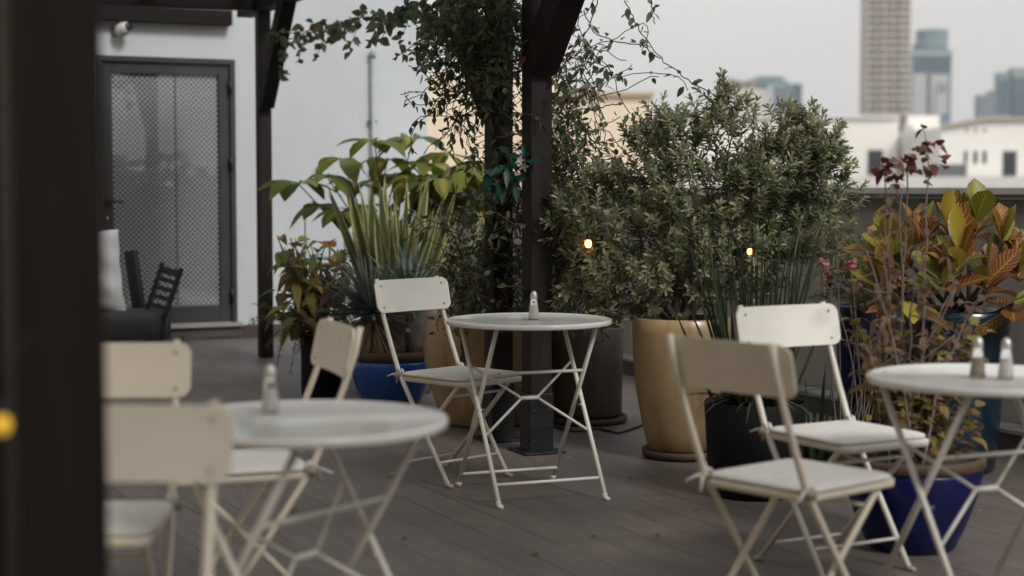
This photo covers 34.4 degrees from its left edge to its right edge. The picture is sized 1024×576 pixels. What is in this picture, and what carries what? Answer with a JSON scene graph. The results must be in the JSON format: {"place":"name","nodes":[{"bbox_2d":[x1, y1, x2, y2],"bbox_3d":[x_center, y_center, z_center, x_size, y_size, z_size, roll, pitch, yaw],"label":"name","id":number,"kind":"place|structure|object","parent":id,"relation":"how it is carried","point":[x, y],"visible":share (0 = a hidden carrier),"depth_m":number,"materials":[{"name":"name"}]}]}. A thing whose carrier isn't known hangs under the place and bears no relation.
{"place":"outdoors","nodes":[
{"label":"outdoors","id":0,"kind":"place"},
{"bbox_2d":[304,207,348,323],"bbox_3d":[-1.272,-0.013,11.418,0.286,1.092,0.406,0,4,0],"label":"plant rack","id":1,"kind":"object","parent":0,"point":[324,257],"visible":0.14,"depth_m":11.20,"materials":[{"name":"black metal"}]},
{"bbox_2d":[427,75,653,186],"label":"beige building","id":2,"kind":"structure","parent":0,"point":[630,100],"depth_m":59.83,"materials":[{"name":"beige concrete"}]},
{"bbox_2d":[107,336,1023,575],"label":"deck","id":3,"kind":"structure","parent":0,"point":[468,527],"depth_m":6.25,"materials":[{"name":"grey wood"}]},
{"bbox_2d":[105,250,183,342],"bbox_3d":[-2.562,0.162,11.036,0.760,0.807,0.730,0,4,0],"label":"lounge sofa","id":4,"kind":"object","parent":3,"relation":"on","point":[140,320],"visible":0.54,"depth_m":10.99,"materials":[{"name":"black fabric"}]},
{"bbox_2d":[104,229,125,310],"bbox_3d":[-2.840,-0.121,10.990,0.554,0.540,0.244,0,4,0],"label":"pillow","id":5,"kind":"object","parent":4,"relation":"on","point":[114,299],"visible":0.2,"depth_m":10.94,"materials":[{"name":"white fabric"}]},
{"bbox_2d":[106,340,190,575],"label":"folding chair","id":6,"kind":"object","parent":3,"relation":"on","point":[148,369],"visible":0.58,"depth_m":4.22,"materials":[{"name":"beige paint"}]},
{"bbox_2d":[107,401,232,575],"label":"folding chair","id":7,"kind":"object","parent":3,"relation":"on","point":[191,443],"visible":0.62,"depth_m":3.02,"materials":[{"name":"beige paint"}]},
{"bbox_2d":[184,335,257,339],"bbox_3d":[-2.342,0.403,13.508,0.752,0.030,0.016,-2,4,-26],"label":"cable","id":8,"kind":"object","parent":3,"relation":"on","point":[222,336],"visible":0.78,"depth_m":13.49,"materials":[{"name":"black plastic"}]},
{"bbox_2d":[166,317,362,575],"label":"folding chair","id":9,"kind":"object","parent":3,"relation":"on","point":[335,348],"visible":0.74,"depth_m":4.66,"materials":[{"name":"beige paint"}]},
{"bbox_2d":[101,0,427,338],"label":"house","id":10,"kind":"structure","parent":3,"relation":"on","point":[179,139],"depth_m":13.52,"materials":[{"name":"paint"}]},
{"bbox_2d":[109,22,132,36],"bbox_3d":[-3.082,-2.032,13.016,0.235,0.117,0.112,3,5,44],"label":"security camera","id":11,"kind":"object","parent":10,"relation":"attached to","point":[122,29],"visible":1,"depth_m":12.95,"materials":[{"name":"white plastic"}]},
{"bbox_2d":[102,61,233,322],"bbox_3d":[-2.771,-0.759,13.322,1.057,2.094,0.121,-2,4,-26],"label":"door","id":12,"kind":"structure","parent":10,"relation":"in","point":[168,163],"depth_m":13.36,"materials":[{"name":"grey metal"}]},
{"bbox_2d":[367,49,376,205],"bbox_3d":[-1.179,-0.820,14.051,0.070,2.398,0.070,-2,4,-26],"label":"vent pipe","id":13,"kind":"object","parent":10,"relation":"attached to","point":[372,121],"visible":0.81,"depth_m":13.98,"materials":[{"name":"metal"}]},
{"bbox_2d":[0,0,584,575],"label":"pergola","id":14,"kind":"object","parent":3,"relation":"on","point":[52,444],"visible":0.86,"depth_m":2.34,"materials":[{"name":"brown wood"}]},
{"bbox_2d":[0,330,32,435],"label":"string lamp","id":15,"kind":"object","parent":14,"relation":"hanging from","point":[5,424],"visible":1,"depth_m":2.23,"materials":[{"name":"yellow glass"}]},
{"bbox_2d":[266,0,453,80],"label":"creeper garland","id":16,"kind":"object","parent":14,"relation":"attached to","point":[335,32],"visible":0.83,"depth_m":9.93,"materials":[{"name":"green plant"}]},
{"bbox_2d":[383,0,731,347],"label":"climbing vine","id":17,"kind":"object","parent":14,"relation":"attached to","point":[471,44],"visible":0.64,"depth_m":7.83,"materials":[{"name":"green plant"}]},
{"bbox_2d":[192,400,448,575],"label":"bistro table","id":18,"kind":"object","parent":3,"relation":"on","point":[298,426],"visible":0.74,"depth_m":3.76,"materials":[{"name":"white paint"}]},
{"bbox_2d":[261,364,279,413],"bbox_3d":[-0.571,0.237,3.902,0.045,0.116,0.045,0,4,0],"label":"shaker","id":19,"kind":"object","parent":18,"relation":"on","point":[270,403],"visible":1,"depth_m":3.89,"materials":[{"name":"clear glass"}]},
{"bbox_2d":[301,331,341,397],"bbox_3d":[-1.131,0.453,9.813,0.244,0.376,0.244,0,4,0],"label":"black pot","id":20,"kind":"object","parent":3,"relation":"on","point":[328,384],"visible":0.38,"depth_m":9.71,"materials":[{"name":"ceramic"}]},
{"bbox_2d":[243,303,304,375],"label":"fern","id":21,"kind":"object","parent":20,"relation":"in","point":[278,318],"visible":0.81,"depth_m":9.69,"materials":[{"name":"green plant"}]},
{"bbox_2d":[260,234,358,352],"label":"leafy plant","id":22,"kind":"object","parent":20,"relation":"in","point":[301,288],"visible":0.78,"depth_m":9.68,"materials":[{"name":"green plant"}]},
{"bbox_2d":[352,319,360,333],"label":"black pot","id":23,"kind":"object","parent":3,"relation":"on","point":[358,323],"visible":0.02,"depth_m":10.84,"materials":[{"name":"black plastic"}]},
{"bbox_2d":[257,133,484,282],"bbox_3d":[-0.809,-0.362,10.718,1.671,1.302,1.241,1,4,10],"label":"umbrella plant","id":24,"kind":"object","parent":23,"relation":"in","point":[441,182],"visible":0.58,"depth_m":10.69,"materials":[{"name":"green plant"}]},
{"bbox_2d":[323,241,336,256],"bbox_3d":[-1.126,-0.227,10.207,0.085,0.127,0.016,0,4,0],"label":"plant tag","id":25,"kind":"object","parent":24,"relation":"attached to","point":[333,243],"visible":0.64,"depth_m":10.20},
{"bbox_2d":[352,345,427,404],"bbox_3d":[-0.687,0.507,9.453,0.492,0.312,0.492,0,4,0],"label":"blue pot","id":26,"kind":"object","parent":3,"relation":"on","point":[370,373],"visible":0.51,"depth_m":9.26,"materials":[{"name":"ceramic"}]},
{"bbox_2d":[309,247,426,363],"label":"spiky plant","id":27,"kind":"object","parent":26,"relation":"in","point":[363,299],"visible":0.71,"depth_m":9.32,"materials":[{"name":"green plant"}]},
{"bbox_2d":[346,231,460,352],"bbox_3d":[-0.583,0.022,9.500,0.775,0.703,0.800,0,4,0],"label":"spiky plant","id":28,"kind":"object","parent":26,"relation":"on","point":[410,339],"visible":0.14,"depth_m":9.49,"materials":[{"name":"green plant"}]},
{"bbox_2d":[361,309,433,393],"bbox_3d":[-0.694,0.366,9.991,0.440,0.526,0.440,0,4,0],"label":"grey planter","id":29,"kind":"object","parent":3,"relation":"on","point":[397,326],"visible":0.15,"depth_m":9.78,"materials":[{"name":"ceramic"}]},
{"bbox_2d":[326,175,484,284],"bbox_3d":[-0.571,-0.265,9.992,1.113,0.836,1.008,1,4,20],"label":"snake plant","id":30,"kind":"object","parent":29,"relation":"in","point":[373,232],"visible":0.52,"depth_m":9.84,"materials":[{"name":"green plant"}]},
{"bbox_2d":[374,276,521,488],"bbox_3d":[-0.266,0.387,7.045,0.546,0.849,0.433,3,5,43],"label":"folding chair","id":31,"kind":"object","parent":3,"relation":"on","point":[401,295],"visible":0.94,"depth_m":7.07,"materials":[{"name":"white paint"}]},
{"bbox_2d":[422,307,521,428],"bbox_3d":[-0.135,0.415,8.662,0.670,0.591,0.670,0,4,0],"label":"tan pot","id":32,"kind":"object","parent":3,"relation":"on","point":[438,353],"visible":0.19,"depth_m":8.43,"materials":[{"name":"ceramic"}]},
{"bbox_2d":[460,330,467,362],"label":"trailing plant","id":33,"kind":"object","parent":32,"relation":"hanging from","point":[462,358],"visible":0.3,"depth_m":8.31,"materials":[{"name":"green plant"}]},
{"bbox_2d":[443,228,521,313],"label":"leafy plant","id":34,"kind":"object","parent":32,"relation":"in","point":[515,305],"visible":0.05,"depth_m":8.74,"materials":[{"name":"green plant"}]},
{"bbox_2d":[447,312,611,509],"bbox_3d":[0.069,0.478,6.672,0.664,0.712,0.664,-1,4,-22],"label":"bistro table","id":35,"kind":"object","parent":3,"relation":"on","point":[518,321],"visible":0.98,"depth_m":6.62,"materials":[{"name":"white metal"}]},
{"bbox_2d":[528,291,538,319],"bbox_3d":[0.088,0.069,6.647,0.045,0.116,0.045,0,4,0],"label":"shaker","id":36,"kind":"object","parent":35,"relation":"on","point":[533,312],"visible":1,"depth_m":6.63,"materials":[{"name":"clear glass"}]},
{"bbox_2d":[551,325,626,426],"bbox_3d":[0.395,0.453,8.737,0.430,0.506,0.430,0,4,0],"label":"grey planter","id":37,"kind":"object","parent":3,"relation":"on","point":[601,387],"visible":0.69,"depth_m":8.58,"materials":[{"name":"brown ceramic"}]},
{"bbox_2d":[553,267,627,328],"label":"leafy plant","id":38,"kind":"object","parent":37,"relation":"in","point":[587,312],"visible":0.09,"depth_m":8.69,"materials":[{"name":"green plant"}]},
{"bbox_2d":[553,424,642,433],"bbox_3d":[0.442,0.717,8.436,0.505,0.010,0.325,0,4,0],"label":"cable","id":39,"kind":"object","parent":3,"relation":"on","point":[605,430],"visible":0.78,"depth_m":8.38,"materials":[{"name":"black plastic"}]},
{"bbox_2d":[632,313,730,461],"bbox_3d":[0.776,0.453,7.592,0.450,0.646,0.450,0,4,0],"label":"tan pot","id":40,"kind":"object","parent":3,"relation":"on","point":[666,431],"visible":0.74,"depth_m":7.44,"materials":[{"name":"ceramic"}]},
{"bbox_2d":[537,67,871,326],"bbox_3d":[0.882,-0.382,7.589,1.535,1.259,0.671,0,4,0],"label":"shrub","id":41,"kind":"object","parent":40,"relation":"in","point":[749,170],"visible":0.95,"depth_m":7.51,"materials":[{"name":"green plant"}]},
{"bbox_2d":[585,211,596,247],"bbox_3d":[0.365,-0.274,7.501,0.070,0.185,0.032,-1,4,-12],"label":"string lamp","id":42,"kind":"object","parent":41,"relation":"hanging from","point":[588,243],"visible":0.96,"depth_m":7.49,"materials":[{"name":"yellow"}]},
{"bbox_2d":[747,222,757,254],"bbox_3d":[1.039,-0.214,7.123,0.054,0.143,0.024,-1,4,-12],"label":"string lamp","id":43,"kind":"object","parent":41,"relation":"hanging from","point":[749,251],"visible":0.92,"depth_m":7.12,"materials":[{"name":"yellow glass"}]},
{"bbox_2d":[431,187,1023,454],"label":"parapet wall","id":44,"kind":"structure","parent":3,"relation":"on","point":[1011,434],"depth_m":8.97,"materials":[{"name":"concrete"}]},
{"bbox_2d":[704,394,806,501],"bbox_3d":[0.980,0.642,6.672,0.410,0.381,0.410,0,4,0],"label":"black planter","id":45,"kind":"object","parent":3,"relation":"on","point":[732,440],"visible":0.63,"depth_m":6.51,"materials":[{"name":"ceramic"}]},
{"bbox_2d":[666,204,833,423],"bbox_3d":[0.963,0.088,6.613,0.632,0.843,0.847,1,4,23],"label":"reed plant","id":46,"kind":"object","parent":45,"relation":"in","point":[720,329],"visible":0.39,"depth_m":6.61,"materials":[{"name":"green plant"}]},
{"bbox_2d":[666,333,893,575],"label":"folding chair","id":47,"kind":"object","parent":3,"relation":"on","point":[759,369],"visible":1,"depth_m":4.39,"materials":[{"name":"beige paint"}]},
{"bbox_2d":[736,302,928,575],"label":"folding chair","id":48,"kind":"object","parent":3,"relation":"on","point":[799,325],"visible":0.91,"depth_m":5.43,"materials":[{"name":"white metal"}]},
{"bbox_2d":[796,363,873,462],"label":"strap leaf plant","id":49,"kind":"object","parent":3,"relation":"on","point":[815,454],"visible":0.16,"depth_m":7.11,"materials":[{"name":"green plant"}]},
{"bbox_2d":[815,253,908,457],"bbox_3d":[1.484,0.327,6.933,0.417,0.982,0.470,0,4,0],"label":"flowering plant","id":50,"kind":"object","parent":3,"relation":"on","point":[851,264],"visible":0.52,"depth_m":6.93,"materials":[{"name":"green plant"}]},
{"bbox_2d":[836,303,899,424],"bbox_3d":[1.721,0.421,7.790,0.390,0.686,0.390,0,4,0],"label":"navy pot","id":51,"kind":"object","parent":3,"relation":"on","point":[846,368],"visible":0.17,"depth_m":7.66,"materials":[{"name":"blue ceramic"}]},
{"bbox_2d":[791,205,877,309],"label":"asparagus plant","id":52,"kind":"object","parent":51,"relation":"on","point":[865,295],"visible":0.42,"depth_m":7.51,"materials":[{"name":"green plant"}]},
{"bbox_2d":[839,445,986,555],"bbox_3d":[1.375,0.731,5.687,0.494,0.325,0.494,0,4,0],"label":"deep blue pot","id":53,"kind":"object","parent":3,"relation":"on","point":[947,496],"visible":0.61,"depth_m":5.51,"materials":[{"name":"ceramic"}]},
{"bbox_2d":[837,124,989,464],"bbox_3d":[1.391,0.017,5.717,0.531,1.176,0.588,1,4,12],"label":"twiggy plant","id":54,"kind":"object","parent":53,"relation":"in","point":[923,292],"visible":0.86,"depth_m":5.70,"materials":[{"name":"brown plant"}]},
{"bbox_2d":[839,307,996,464],"bbox_3d":[1.440,0.356,5.797,0.605,0.581,0.461,0,4,0],"label":"plant","id":55,"kind":"object","parent":53,"relation":"in","point":[940,425],"visible":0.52,"depth_m":5.73,"materials":[{"name":"green plant"}]},
{"bbox_2d":[866,363,1023,575],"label":"bistro table","id":56,"kind":"object","parent":3,"relation":"on","point":[954,379],"visible":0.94,"depth_m":4.60,"materials":[{"name":"white paint"}]},
{"bbox_2d":[969,337,985,378],"bbox_3d":[1.302,0.193,4.620,0.045,0.116,0.045,0,4,0],"label":"shaker","id":57,"kind":"object","parent":56,"relation":"on","point":[977,369],"visible":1,"depth_m":4.61,"materials":[{"name":"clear glass"}]},
{"bbox_2d":[997,337,1013,379],"bbox_3d":[1.372,0.195,4.590,0.045,0.116,0.045,0,4,0],"label":"shaker","id":58,"kind":"object","parent":56,"relation":"on","point":[1005,370],"visible":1,"depth_m":4.58,"materials":[{"name":"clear glass"}]},
{"bbox_2d":[903,305,1010,474],"bbox_3d":[1.938,0.445,7.241,0.470,0.706,0.470,0,4,0],"label":"teal pot","id":59,"kind":"object","parent":3,"relation":"on","point":[990,411],"visible":0.3,"depth_m":7.06,"materials":[{"name":"ceramic"}]},
{"bbox_2d":[842,178,1023,336],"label":"croton","id":60,"kind":"object","parent":59,"relation":"in","point":[969,213],"visible":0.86,"depth_m":6.98,"materials":[{"name":"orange plant"}]},
{"bbox_2d":[552,284,599,313],"bbox_3d":[0.357,0.318,9.637,0.360,0.666,0.360,0,4,0],"label":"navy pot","id":61,"kind":"object","parent":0,"point":[572,305],"visible":0.02,"depth_m":9.46,"materials":[{"name":"blue ceramic"}]},
{"bbox_2d":[427,0,1023,122],"label":"sky","id":62,"kind":"structure","parent":0,"point":[813,44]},
{"bbox_2d":[723,79,765,115],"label":"pale building","id":63,"kind":"structure","parent":0,"point":[748,85],"depth_m":418.01,"materials":[{"name":"white concrete"}]},
{"bbox_2d":[751,76,801,115],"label":"glass block","id":64,"kind":"structure","parent":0,"point":[775,86],"depth_m":517.11,"materials":[{"name":"glass"}]},
{"bbox_2d":[860,0,911,115],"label":"residential tower","id":65,"kind":"structure","parent":0,"point":[885,59],"depth_m":614.78,"materials":[{"name":"concrete"}]},
{"bbox_2d":[910,29,952,125],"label":"glass tower","id":66,"kind":"structure","parent":0,"point":[931,71],"depth_m":794.91,"materials":[{"name":"blue glass"}]},
{"bbox_2d":[974,91,993,118],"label":"grey tower","id":67,"kind":"structure","parent":0,"point":[983,105],"depth_m":897.69,"materials":[{"name":"grey glass"}]},
{"bbox_2d":[994,68,1023,115],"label":"office tower","id":68,"kind":"structure","parent":0,"point":[1009,93],"depth_m":696.83,"materials":[{"name":"glass"}]},
{"bbox_3d":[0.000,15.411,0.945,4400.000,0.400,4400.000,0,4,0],"label":"ground","id":69,"kind":"structure","parent":0,"visible":0},
{"bbox_2d":[652,115,1023,186],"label":"cream building","id":70,"kind":"structure","parent":69,"relation":"on","point":[872,140],"depth_m":109.57,"materials":[{"name":"beige concrete"}]},
{"bbox_2d":[868,150,882,174],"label":"window","id":71,"kind":"structure","parent":70,"relation":"in","point":[874,156],"depth_m":109.59,"materials":[{"name":"grey glass"}]},
{"bbox_2d":[898,116,1023,176],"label":"cream house","id":72,"kind":"structure","parent":69,"relation":"on","point":[992,146],"depth_m":99.67,"materials":[{"name":"white paint"}]},
{"bbox_2d":[964,151,966,162],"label":"window","id":73,"kind":"structure","parent":72,"relation":"in","point":[965,152],"depth_m":99.64,"materials":[{"name":"grey glass"}]},
{"bbox_2d":[974,151,977,162],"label":"window","id":74,"kind":"structure","parent":72,"relation":"in","point":[975,152],"depth_m":99.64,"materials":[{"name":"grey glass"}]},
{"bbox_2d":[983,151,986,162],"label":"window","id":75,"kind":"structure","parent":72,"relation":"in","point":[984,152],"depth_m":99.64,"materials":[{"name":"grey glass"}]},
{"bbox_2d":[1002,151,1016,175],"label":"window","id":76,"kind":"structure","parent":72,"relation":"in","point":[1009,157],"depth_m":99.66,"materials":[{"name":"grey glass"}]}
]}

